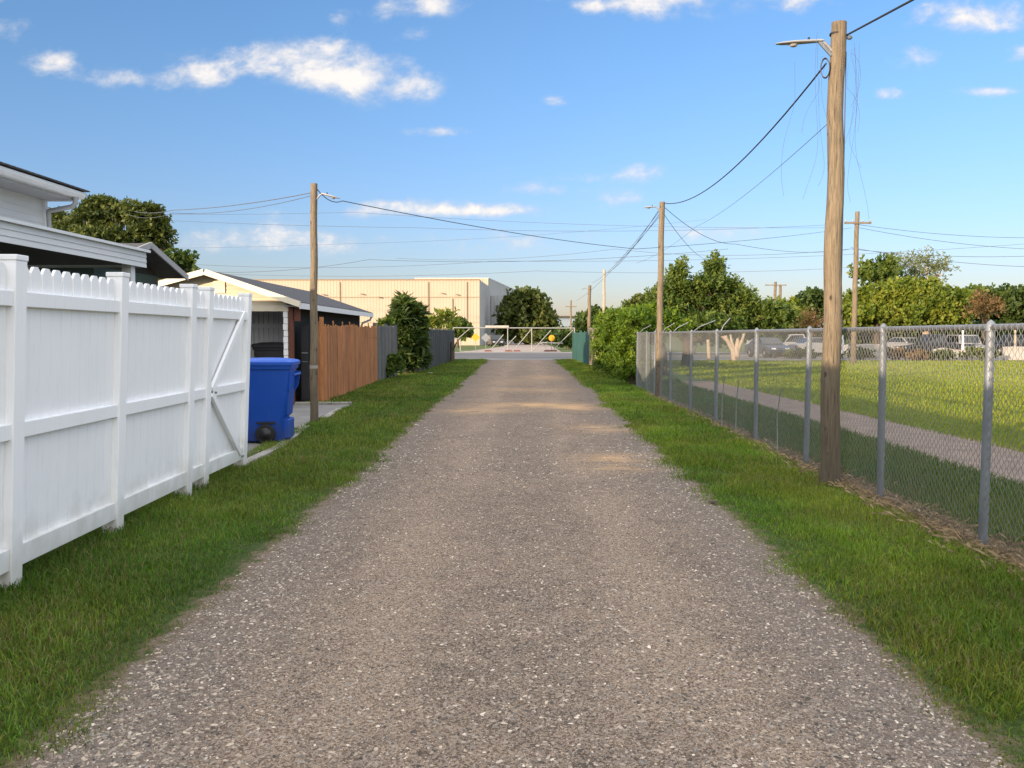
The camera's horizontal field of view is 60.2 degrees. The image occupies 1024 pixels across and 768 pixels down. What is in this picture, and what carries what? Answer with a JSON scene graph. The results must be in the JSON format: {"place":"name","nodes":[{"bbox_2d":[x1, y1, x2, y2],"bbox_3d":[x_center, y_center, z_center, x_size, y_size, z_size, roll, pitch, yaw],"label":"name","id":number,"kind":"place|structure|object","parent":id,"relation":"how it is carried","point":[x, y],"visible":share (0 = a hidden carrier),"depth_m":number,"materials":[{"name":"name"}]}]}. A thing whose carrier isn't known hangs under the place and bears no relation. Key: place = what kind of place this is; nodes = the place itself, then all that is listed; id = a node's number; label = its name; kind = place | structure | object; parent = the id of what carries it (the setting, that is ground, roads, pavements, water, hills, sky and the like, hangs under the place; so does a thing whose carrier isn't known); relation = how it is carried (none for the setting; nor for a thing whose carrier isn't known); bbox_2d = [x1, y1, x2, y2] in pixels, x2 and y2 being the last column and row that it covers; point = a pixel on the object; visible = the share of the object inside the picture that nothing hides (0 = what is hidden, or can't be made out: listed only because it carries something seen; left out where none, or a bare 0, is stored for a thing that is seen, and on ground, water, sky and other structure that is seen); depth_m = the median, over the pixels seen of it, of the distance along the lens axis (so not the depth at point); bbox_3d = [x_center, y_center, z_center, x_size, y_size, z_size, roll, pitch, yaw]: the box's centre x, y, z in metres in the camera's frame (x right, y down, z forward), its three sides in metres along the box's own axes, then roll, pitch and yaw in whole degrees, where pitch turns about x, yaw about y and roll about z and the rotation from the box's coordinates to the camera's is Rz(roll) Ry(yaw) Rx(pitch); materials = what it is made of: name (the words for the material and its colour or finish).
{"place":"outdoors","nodes":[
{"label":"outdoors","id":0,"kind":"place"},
{"bbox_2d":[159,279,490,344],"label":"warehouse","id":1,"kind":"structure","parent":0,"point":[470,299],"depth_m":139.69,"materials":[{"name":"beige metal"}]},
{"bbox_2d":[171,212,733,227],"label":"overhead cable","id":2,"kind":"object","parent":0,"point":[418,216],"visible":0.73,"depth_m":94.30,"materials":[{"name":"rubber"}]},
{"bbox_2d":[213,219,705,247],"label":"overhead cable","id":3,"kind":"object","parent":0,"point":[443,240],"visible":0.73,"depth_m":104.33,"materials":[{"name":"rubber"}]},
{"bbox_2d":[415,278,513,343],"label":"warehouse hall","id":4,"kind":"structure","parent":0,"point":[498,291],"depth_m":162.50,"materials":[{"name":"beige metal"}]},
{"bbox_2d":[187,221,817,230],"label":"overhead cable","id":5,"kind":"object","parent":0,"point":[476,229],"visible":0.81,"depth_m":94.33,"materials":[{"name":"rubber"}]},
{"bbox_2d":[0,336,1023,678],"bbox_3d":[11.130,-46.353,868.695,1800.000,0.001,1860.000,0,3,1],"label":"ground","id":6,"kind":"structure","parent":0,"point":[486,346],"depth_m":8.86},
{"bbox_2d":[0,161,150,282],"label":"house","id":7,"kind":"structure","parent":6,"relation":"on","point":[26,197],"depth_m":10.38,"materials":[{"name":"grey"}]},
{"bbox_2d":[28,242,188,285],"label":"house","id":8,"kind":"structure","parent":6,"relation":"on","point":[160,264],"depth_m":16.57,"materials":[{"name":"black"}]},
{"bbox_2d":[48,193,178,250],"bbox_3d":[-13.367,-3.097,29.013,4.273,6.397,3.276,2,4,32],"label":"tree","id":9,"kind":"object","parent":6,"relation":"on","point":[93,215],"visible":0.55,"depth_m":28.55,"materials":[{"name":"green plant"}]},
{"bbox_2d":[0,254,252,588],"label":"vinyl fence","id":10,"kind":"object","parent":6,"relation":"on","point":[121,396],"visible":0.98,"depth_m":6.92,"materials":[{"name":"plastic"}]},
{"bbox_2d":[158,246,200,280],"bbox_3d":[-9.130,-1.677,24.009,1.451,4.105,1.003,0,3,1],"label":"tree","id":11,"kind":"object","parent":6,"relation":"on","point":[184,261],"visible":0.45,"depth_m":23.75,"materials":[{"name":"green plant"}]},
{"bbox_2d":[0,358,489,767],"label":"grass verge","id":12,"kind":"object","parent":6,"relation":"on","point":[371,420],"depth_m":6.52,"materials":[{"name":"green plant"}]},
{"bbox_2d":[158,269,372,404],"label":"garage","id":13,"kind":"structure","parent":6,"relation":"on","point":[280,313],"depth_m":20.96,"materials":[{"name":"beige paint"}]},
{"bbox_2d":[251,342,286,357],"bbox_3d":[-5.585,-0.264,20.730,0.826,1.442,1.077,0,3,-4],"label":"trash bin","id":14,"kind":"object","parent":6,"relation":"on","point":[268,349],"visible":0.19,"depth_m":20.23,"materials":[{"name":"black plastic"}]},
{"bbox_2d":[247,408,340,464],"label":"kerb","id":15,"kind":"structure","parent":6,"relation":"on","point":[260,454],"depth_m":11.84,"materials":[{"name":"concrete"}]},
{"bbox_2d":[247,405,348,456],"bbox_3d":[-6.353,0.725,15.496,6.100,0.001,9.300,0,3,1],"label":"concrete pad","id":16,"kind":"object","parent":6,"relation":"on","point":[300,414],"depth_m":17.84,"materials":[{"name":"grey concrete"}]},
{"bbox_2d":[248,358,300,443],"bbox_3d":[-3.641,0.231,13.130,0.931,1.246,0.714,0,3,-3],"label":"trash bin","id":17,"kind":"object","parent":16,"relation":"on","point":[273,384],"visible":0.86,"depth_m":12.85,"materials":[{"name":"blue plastic"}]},
{"bbox_2d":[300,324,310,401],"bbox_3d":[-4.695,-0.495,20.766,0.420,1.800,0.600,0,3,1],"label":"door frame","id":18,"kind":"object","parent":6,"relation":"on","point":[305,337],"visible":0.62,"depth_m":20.49,"materials":[{"name":"black plastic"}]},
{"bbox_2d":[295,402,350,405],"bbox_3d":[-4.467,0.449,20.264,1.550,0.070,0.260,0,3,1],"label":"doorstep","id":19,"kind":"object","parent":6,"relation":"on","point":[323,403],"visible":0.35,"depth_m":20.14,"materials":[{"name":"concrete"}]},
{"bbox_2d":[310,183,339,421],"bbox_3d":[-3.365,-1.378,15.898,0.598,4.404,0.167,0,3,1],"label":"utility pole","id":20,"kind":"object","parent":6,"relation":"on","point":[314,414],"visible":0.94,"depth_m":15.84,"materials":[{"name":"brown wood"}]},
{"bbox_2d":[127,196,309,217],"bbox_3d":[-8.017,-4.357,21.726,0.428,1.326,14.934,-2,4,-35],"label":"overhead cable","id":21,"kind":"object","parent":20,"relation":"attached to","point":[228,211],"visible":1,"depth_m":19.00,"materials":[{"name":"rubber"}]},
{"bbox_2d":[134,192,310,212],"bbox_3d":[-8.049,-4.421,21.623,0.781,1.368,14.804,-2,4,-34],"label":"overhead cable","id":22,"kind":"object","parent":20,"relation":"attached to","point":[233,205],"visible":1,"depth_m":18.17,"materials":[{"name":"rubber"}]},
{"bbox_2d":[317,189,847,248],"bbox_3d":[7.280,-6.098,33.143,1.331,3.572,41.000,2,4,33],"label":"overhead cable","id":23,"kind":"object","parent":20,"relation":"attached to","point":[518,233],"visible":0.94,"depth_m":21.91,"materials":[{"name":"rubber"}]},
{"bbox_2d":[318,317,377,401],"bbox_3d":[-4.551,-0.803,25.258,0.184,2.020,9.698,0,3,-1],"label":"board fence","id":24,"kind":"object","parent":6,"relation":"on","point":[347,358],"visible":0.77,"depth_m":23.40,"materials":[{"name":"brown wood"}]},
{"bbox_2d":[373,323,397,379],"bbox_3d":[-4.567,-1.181,32.096,0.129,2.020,4.007,0,3,3],"label":"board fence","id":25,"kind":"object","parent":6,"relation":"on","point":[386,340],"visible":0.74,"depth_m":31.51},
{"bbox_2d":[375,315,395,326],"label":"shrub","id":26,"kind":"object","parent":6,"relation":"on","point":[385,320],"visible":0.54,"depth_m":33.36,"materials":[{"name":"green plant"}]},
{"bbox_2d":[386,352,405,377],"bbox_3d":[-4.451,-0.608,32.116,1.115,1.083,0.933,-2,4,-27],"label":"bush","id":27,"kind":"object","parent":6,"relation":"on","point":[394,364],"visible":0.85,"depth_m":31.94,"materials":[{"name":"green plant"}]},
{"bbox_2d":[382,289,433,373],"bbox_3d":[-4.225,-2.020,35.447,2.336,3.555,2.210,0,3,1],"label":"shrub","id":28,"kind":"object","parent":6,"relation":"on","point":[408,313],"visible":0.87,"depth_m":35.04,"materials":[{"name":"green plant"}]},
{"bbox_2d":[423,328,454,370],"bbox_3d":[-3.825,-2.015,47.739,0.128,1.960,18.550,0,3,0],"label":"board fence","id":29,"kind":"object","parent":6,"relation":"on","point":[441,340],"visible":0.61,"depth_m":46.74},
{"bbox_2d":[426,306,463,329],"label":"bush","id":30,"kind":"object","parent":6,"relation":"on","point":[447,315],"visible":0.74,"depth_m":74.42,"materials":[{"name":"green plant"}]},
{"bbox_2d":[446,316,474,347],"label":"bush","id":31,"kind":"object","parent":6,"relation":"on","point":[459,332],"visible":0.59,"depth_m":111.06,"materials":[{"name":"green plant"}]},
{"bbox_2d":[487,335,503,345],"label":"parked car","id":32,"kind":"object","parent":6,"relation":"on","point":[493,339],"visible":0.93,"depth_m":126.88,"materials":[{"name":"black paint"}]},
{"bbox_2d":[0,360,1023,767],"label":"gravel alley","id":33,"kind":"structure","parent":6,"relation":"on","point":[546,384],"depth_m":4.72,"materials":[{"name":"grey gravel"}]},
{"bbox_2d":[491,285,562,344],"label":"tree","id":34,"kind":"object","parent":6,"relation":"on","point":[526,306],"visible":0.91,"depth_m":148.04,"materials":[{"name":"green plant"}]},
{"bbox_2d":[538,326,575,344],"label":"bush","id":35,"kind":"object","parent":6,"relation":"on","point":[542,334],"visible":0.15,"depth_m":133.72,"materials":[{"name":"green plant"}]},
{"bbox_2d":[549,327,576,349],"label":"bush","id":36,"kind":"object","parent":6,"relation":"on","point":[560,336],"visible":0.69,"depth_m":98.90,"materials":[{"name":"green plant"}]},
{"bbox_2d":[572,330,588,363],"bbox_3d":[4.025,-2.191,51.660,0.129,1.880,10.607,0,3,-1],"label":"board fence","id":37,"kind":"object","parent":6,"relation":"on","point":[580,346],"visible":0.77,"depth_m":51.61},
{"bbox_2d":[580,285,590,328],"bbox_3d":[4.163,-3.301,49.852,0.628,4.506,0.243,0,3,1],"label":"utility pole","id":38,"kind":"object","parent":6,"relation":"on","point":[589,307],"visible":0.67,"depth_m":49.71,"materials":[{"name":"brown wood"}]},
{"bbox_2d":[568,304,606,332],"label":"tree","id":39,"kind":"object","parent":6,"relation":"on","point":[579,323],"visible":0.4,"depth_m":120.75,"materials":[{"name":"green plant"}]},
{"bbox_2d":[602,270,605,312],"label":"utility pole","id":40,"kind":"object","parent":6,"relation":"on","point":[603,305],"visible":0.45,"depth_m":69.53,"materials":[{"name":"beige wood"}]},
{"bbox_2d":[227,249,724,272],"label":"overhead cable","id":41,"kind":"object","parent":40,"relation":"attached to","point":[489,261],"visible":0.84,"depth_m":69.59,"materials":[{"name":"rubber"}]},
{"bbox_2d":[588,307,620,373],"bbox_3d":[3.943,-1.723,36.027,1.703,2.897,3.090,1,3,16],"label":"hedge bush","id":42,"kind":"object","parent":6,"relation":"on","point":[596,347],"visible":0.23,"depth_m":35.31,"materials":[{"name":"green plant"}]},
{"bbox_2d":[597,302,630,378],"bbox_3d":[4.053,-1.518,32.010,1.498,2.933,2.936,2,4,29],"label":"hedge bush","id":43,"kind":"object","parent":6,"relation":"on","point":[607,329],"visible":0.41,"depth_m":31.21,"materials":[{"name":"green plant"}]},
{"bbox_2d":[620,292,645,307],"bbox_3d":[9.010,-4.066,61.704,2.994,4.725,2.326,0,3,1],"label":"tree","id":44,"kind":"object","parent":6,"relation":"on","point":[636,298],"visible":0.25,"depth_m":61.05,"materials":[{"name":"green plant"}]},
{"bbox_2d":[607,302,666,384],"bbox_3d":[4.082,-1.239,28.347,1.687,2.778,2.712,2,4,31],"label":"hedge bush","id":45,"kind":"object","parent":6,"relation":"on","point":[633,321],"visible":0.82,"depth_m":27.72,"materials":[{"name":"green plant"}]},
{"bbox_2d":[643,202,664,396],"bbox_3d":[3.558,-2.046,22.283,0.540,5.034,0.191,0,3,1],"label":"utility pole","id":46,"kind":"object","parent":6,"relation":"on","point":[661,209],"visible":0.91,"depth_m":22.20,"materials":[{"name":"brown wood"}]},
{"bbox_2d":[665,63,826,203],"bbox_3d":[3.546,-3.823,15.669,0.016,0.713,13.008,0,3,2],"label":"overhead cable","id":47,"kind":"object","parent":46,"relation":"attached to","point":[813,79],"visible":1,"depth_m":11.58,"materials":[{"name":"rubber"}]},
{"bbox_2d":[627,301,693,376],"bbox_3d":[5.225,-1.606,32.941,2.689,2.984,1.770,-1,3,-11],"label":"hedge bush","id":48,"kind":"object","parent":6,"relation":"on","point":[672,316],"visible":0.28,"depth_m":32.58,"materials":[{"name":"green plant"}]},
{"bbox_2d":[693,334,735,353],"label":"shrub","id":49,"kind":"object","parent":6,"relation":"on","point":[721,341],"visible":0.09,"depth_m":75.22,"materials":[{"name":"green plant"}]},
{"bbox_2d":[632,248,806,365],"bbox_3d":[10.201,-3.927,46.116,9.586,6.186,5.488,-1,3,-19],"label":"tree","id":50,"kind":"object","parent":6,"relation":"on","point":[712,292],"visible":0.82,"depth_m":45.27,"materials":[{"name":"green plant"}]},
{"bbox_2d":[455,358,1002,359],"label":"street shoulder","id":51,"kind":"object","parent":6,"relation":"on","point":[662,359],"visible":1,"depth_m":58.00},
{"bbox_2d":[1003,347,1023,359],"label":"wall","id":52,"kind":"structure","parent":51,"relation":"on","point":[1008,349],"depth_m":56.59,"materials":[{"name":"concrete"}]},
{"bbox_2d":[725,327,782,348],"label":"shrub","id":53,"kind":"object","parent":6,"relation":"on","point":[772,335],"visible":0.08,"depth_m":78.28,"materials":[{"name":"green plant"}]},
{"bbox_2d":[765,282,786,301],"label":"utility pole","id":54,"kind":"object","parent":6,"relation":"on","point":[775,285],"visible":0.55,"depth_m":91.17,"materials":[{"name":"brown wood"}]},
{"bbox_2d":[554,358,1023,767],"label":"grass verge","id":55,"kind":"object","parent":6,"relation":"on","point":[698,440],"depth_m":6.22,"materials":[{"name":"green plant"}]},
{"bbox_2d":[775,295,811,324],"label":"tree","id":56,"kind":"object","parent":6,"relation":"on","point":[794,301],"visible":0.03,"depth_m":83.33,"materials":[{"name":"green plant"}]},
{"bbox_2d":[773,322,823,339],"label":"shrub","id":57,"kind":"object","parent":6,"relation":"on","point":[791,325],"visible":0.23,"depth_m":80.40,"materials":[{"name":"green plant"}]},
{"bbox_2d":[792,307,823,336],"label":"tree","id":58,"kind":"object","parent":6,"relation":"on","point":[813,322],"visible":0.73,"depth_m":79.38,"materials":[{"name":"brown plant"}]},
{"bbox_2d":[795,286,823,321],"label":"tree","id":59,"kind":"object","parent":6,"relation":"on","point":[814,298],"visible":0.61,"depth_m":94.19,"materials":[{"name":"green plant"}]},
{"bbox_2d":[612,369,1023,548],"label":"grass margin","id":60,"kind":"object","parent":6,"relation":"on","point":[792,439],"depth_m":10.14,"materials":[{"name":"green plant"}]},
{"bbox_2d":[775,20,869,486],"bbox_3d":[3.230,-1.284,9.310,0.981,4.945,0.270,0,3,1],"label":"utility pole","id":61,"kind":"object","parent":6,"relation":"on","point":[830,449],"visible":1,"depth_m":9.24,"materials":[{"name":"brown wood"}]},
{"bbox_2d":[847,0,913,35],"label":"overhead cable","id":62,"kind":"object","parent":61,"relation":"attached to","point":[885,14],"visible":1,"depth_m":7.96,"materials":[{"name":"rubber"}]},
{"bbox_2d":[653,355,1002,357],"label":"parking lot","id":63,"kind":"structure","parent":6,"relation":"on","point":[743,356],"depth_m":66.16,"materials":[{"name":"grey asphalt"}]},
{"bbox_2d":[746,338,792,357],"bbox_3d":[18.447,-2.636,63.703,1.754,1.415,4.165,-1,3,-9],"label":"parked car","id":64,"kind":"object","parent":63,"relation":"on","point":[772,345],"visible":0.48,"depth_m":62.85,"materials":[{"name":"grey paint"}]},
{"bbox_2d":[782,334,820,355],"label":"parked pickup","id":65,"kind":"object","parent":63,"relation":"on","point":[796,338],"visible":0.09,"depth_m":68.90,"materials":[{"name":"white paint"}]},
{"bbox_2d":[788,337,849,351],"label":"parked car","id":66,"kind":"object","parent":63,"relation":"on","point":[796,345],"visible":0.09,"depth_m":65.82,"materials":[{"name":"white paint"}]},
{"bbox_2d":[887,337,917,349],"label":"parked car","id":67,"kind":"object","parent":63,"relation":"on","point":[902,343],"visible":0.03,"depth_m":70.40,"materials":[{"name":"white paint"}]},
{"bbox_2d":[897,334,973,352],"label":"parked pickup","id":68,"kind":"object","parent":63,"relation":"on","point":[941,343],"visible":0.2,"depth_m":66.65,"materials":[{"name":"black paint"}]},
{"bbox_2d":[946,335,984,348],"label":"parked car","id":69,"kind":"object","parent":63,"relation":"on","point":[967,339],"visible":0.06,"depth_m":67.73,"materials":[{"name":"white paint"}]},
{"bbox_2d":[995,335,1023,354],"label":"parked car","id":70,"kind":"object","parent":63,"relation":"on","point":[1000,344],"visible":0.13,"depth_m":69.68,"materials":[{"name":"black paint"}]},
{"bbox_2d":[636,318,1023,560],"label":"chain link fence","id":71,"kind":"object","parent":6,"relation":"on","point":[990,327],"visible":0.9,"depth_m":8.77,"materials":[{"name":"metal"}]},
{"bbox_2d":[844,211,871,363],"bbox_3d":[19.444,-5.389,50.026,1.500,8.656,0.384,0,3,1],"label":"utility pole","id":72,"kind":"object","parent":6,"relation":"on","point":[855,277],"visible":0.88,"depth_m":49.90,"materials":[{"name":"brown wood"}]},
{"bbox_2d":[400,249,846,259],"bbox_3d":[5.008,-9.128,62.655,38.184,1.700,1.126,3,4,41],"label":"overhead cable","id":73,"kind":"object","parent":72,"relation":"attached to","point":[628,250],"visible":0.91,"depth_m":61.13,"materials":[{"name":"rubber"}]},
{"bbox_2d":[700,413,1022,569],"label":"bare soil","id":74,"kind":"structure","parent":6,"relation":"on","point":[914,513],"depth_m":8.04,"materials":[{"name":"brown soil"}]},
{"bbox_2d":[642,391,1023,580],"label":"dry straw","id":75,"kind":"object","parent":74,"relation":"on","point":[930,522],"visible":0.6,"depth_m":7.71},
{"bbox_2d":[842,321,890,345],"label":"shrub","id":76,"kind":"object","parent":6,"relation":"on","point":[864,334],"visible":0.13,"depth_m":78.35,"materials":[{"name":"green plant"}]},
{"bbox_2d":[846,252,903,286],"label":"tree","id":77,"kind":"object","parent":6,"relation":"on","point":[880,269],"visible":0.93,"depth_m":82.56,"materials":[{"name":"green plant"}]},
{"bbox_2d":[842,276,914,343],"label":"tree","id":78,"kind":"object","parent":6,"relation":"on","point":[873,303],"visible":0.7,"depth_m":73.91,"materials":[{"name":"green plant"}]},
{"bbox_2d":[865,331,933,339],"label":"shrub","id":79,"kind":"object","parent":6,"relation":"on","point":[908,334],"visible":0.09,"depth_m":78.77,"materials":[{"name":"green plant"}]},
{"bbox_2d":[877,275,977,336],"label":"tree","id":80,"kind":"object","parent":6,"relation":"on","point":[935,302],"visible":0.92,"depth_m":71.92,"materials":[{"name":"green plant"}]},
{"bbox_2d":[893,245,961,282],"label":"tree","id":81,"kind":"object","parent":6,"relation":"on","point":[932,266],"visible":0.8,"depth_m":86.61,"materials":[{"name":"green plant"}]},
{"bbox_2d":[917,321,996,341],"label":"shrub","id":82,"kind":"object","parent":6,"relation":"on","point":[975,333],"visible":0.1,"depth_m":80.60,"materials":[{"name":"green plant"}]},
{"bbox_2d":[961,283,993,322],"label":"tree","id":83,"kind":"object","parent":6,"relation":"on","point":[976,288],"visible":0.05,"depth_m":88.02,"materials":[{"name":"green plant"}]},
{"bbox_2d":[960,288,1006,344],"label":"tree","id":84,"kind":"object","parent":6,"relation":"on","point":[981,302],"visible":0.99,"depth_m":69.11,"materials":[{"name":"brown plant"}]},
{"bbox_2d":[973,318,1023,341],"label":"shrub","id":85,"kind":"object","parent":6,"relation":"on","point":[1003,331],"visible":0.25,"depth_m":82.10,"materials":[{"name":"green plant"}]},
{"bbox_2d":[974,282,1023,323],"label":"tree","id":86,"kind":"object","parent":6,"relation":"on","point":[1012,296],"visible":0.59,"depth_m":88.97,"materials":[{"name":"green plant"}]},
{"bbox_2d":[0,0,1023,321],"label":"sky","id":87,"kind":"structure","parent":0,"point":[572,114],"materials":[{"name":"blue"}]},
{"bbox_2d":[466,342,560,351],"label":"driveway","id":88,"kind":"structure","parent":0,"point":[522,347],"depth_m":106.09,"materials":[{"name":"concrete"}]},
{"bbox_2d":[453,325,574,351],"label":"barrier gate","id":89,"kind":"structure","parent":88,"relation":"on","point":[499,326],"depth_m":86.81,"materials":[{"name":"metal"}]},
{"bbox_2d":[557,316,584,331],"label":"building","id":90,"kind":"structure","parent":0,"point":[565,321],"depth_m":209.34,"materials":[{"name":"white paint"}]},
{"bbox_2d":[234,263,913,275],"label":"overhead cable","id":91,"kind":"object","parent":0,"point":[527,271],"visible":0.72,"depth_m":87.48,"materials":[{"name":"rubber"}]},
{"bbox_2d":[455,352,744,352],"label":"street far edge","id":92,"kind":"object","parent":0,"point":[545,352],"visible":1,"depth_m":81.46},
{"bbox_2d":[195,244,1018,267],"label":"overhead cable","id":93,"kind":"object","parent":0,"point":[488,261],"visible":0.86,"depth_m":79.61,"materials":[{"name":"rubber"}]},
{"bbox_2d":[455,353,1002,358],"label":"street","id":94,"kind":"structure","parent":0,"point":[522,355],"depth_m":69.60,"materials":[{"name":"grey asphalt"}]},
{"bbox_2d":[649,359,1023,451],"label":"field grass","id":95,"kind":"structure","parent":0,"point":[801,367],"depth_m":25.86,"materials":[{"name":"green plant"}]},
{"bbox_2d":[668,360,1023,360],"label":"field edge","id":96,"kind":"object","parent":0,"point":[890,360],"depth_m":55.77,"materials":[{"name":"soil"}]},
{"bbox_2d":[722,334,744,360],"bbox_3d":[13.776,-2.630,55.780,2.165,2.511,0.456,0,3,1],"label":"bare tree","id":97,"kind":"object","parent":96,"relation":"on","point":[737,348],"visible":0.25,"depth_m":55.68,"materials":[{"name":"beige plant"}]},
{"bbox_2d":[781,347,817,358],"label":"weed clump","id":98,"kind":"object","parent":96,"relation":"on","point":[793,353],"visible":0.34,"depth_m":59.15,"materials":[{"name":"green plant"}]},
{"bbox_2d":[841,346,876,358],"bbox_3d":[22.594,-2.018,57.888,2.594,1.054,1.926,0,3,1],"label":"weed clump","id":99,"kind":"object","parent":96,"relation":"on","point":[863,356],"visible":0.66,"depth_m":57.52,"materials":[{"name":"green plant"}]},
{"bbox_2d":[887,346,909,359],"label":"weed clump","id":100,"kind":"object","parent":96,"relation":"on","point":[895,351],"visible":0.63,"depth_m":56.50,"materials":[{"name":"green plant"}]},
{"bbox_2d":[904,348,932,359],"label":"weed clump","id":101,"kind":"object","parent":96,"relation":"on","point":[916,356],"visible":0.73,"depth_m":55.33,"materials":[{"name":"brown plant"}]},
{"bbox_2d":[926,348,957,360],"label":"weed clump","id":102,"kind":"object","parent":96,"relation":"on","point":[945,353],"visible":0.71,"depth_m":55.02,"materials":[{"name":"green plant"}]},
{"bbox_2d":[957,345,999,359],"bbox_3d":[29.573,-1.942,56.026,2.430,1.108,2.476,2,4,27],"label":"weed clump","id":103,"kind":"object","parent":96,"relation":"on","point":[974,352],"visible":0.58,"depth_m":55.58,"materials":[{"name":"green plant"}]},
{"bbox_2d":[681,381,1023,491],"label":"gravel path","id":104,"kind":"structure","parent":0,"point":[868,427],"depth_m":13.40,"materials":[{"name":"grey gravel"}]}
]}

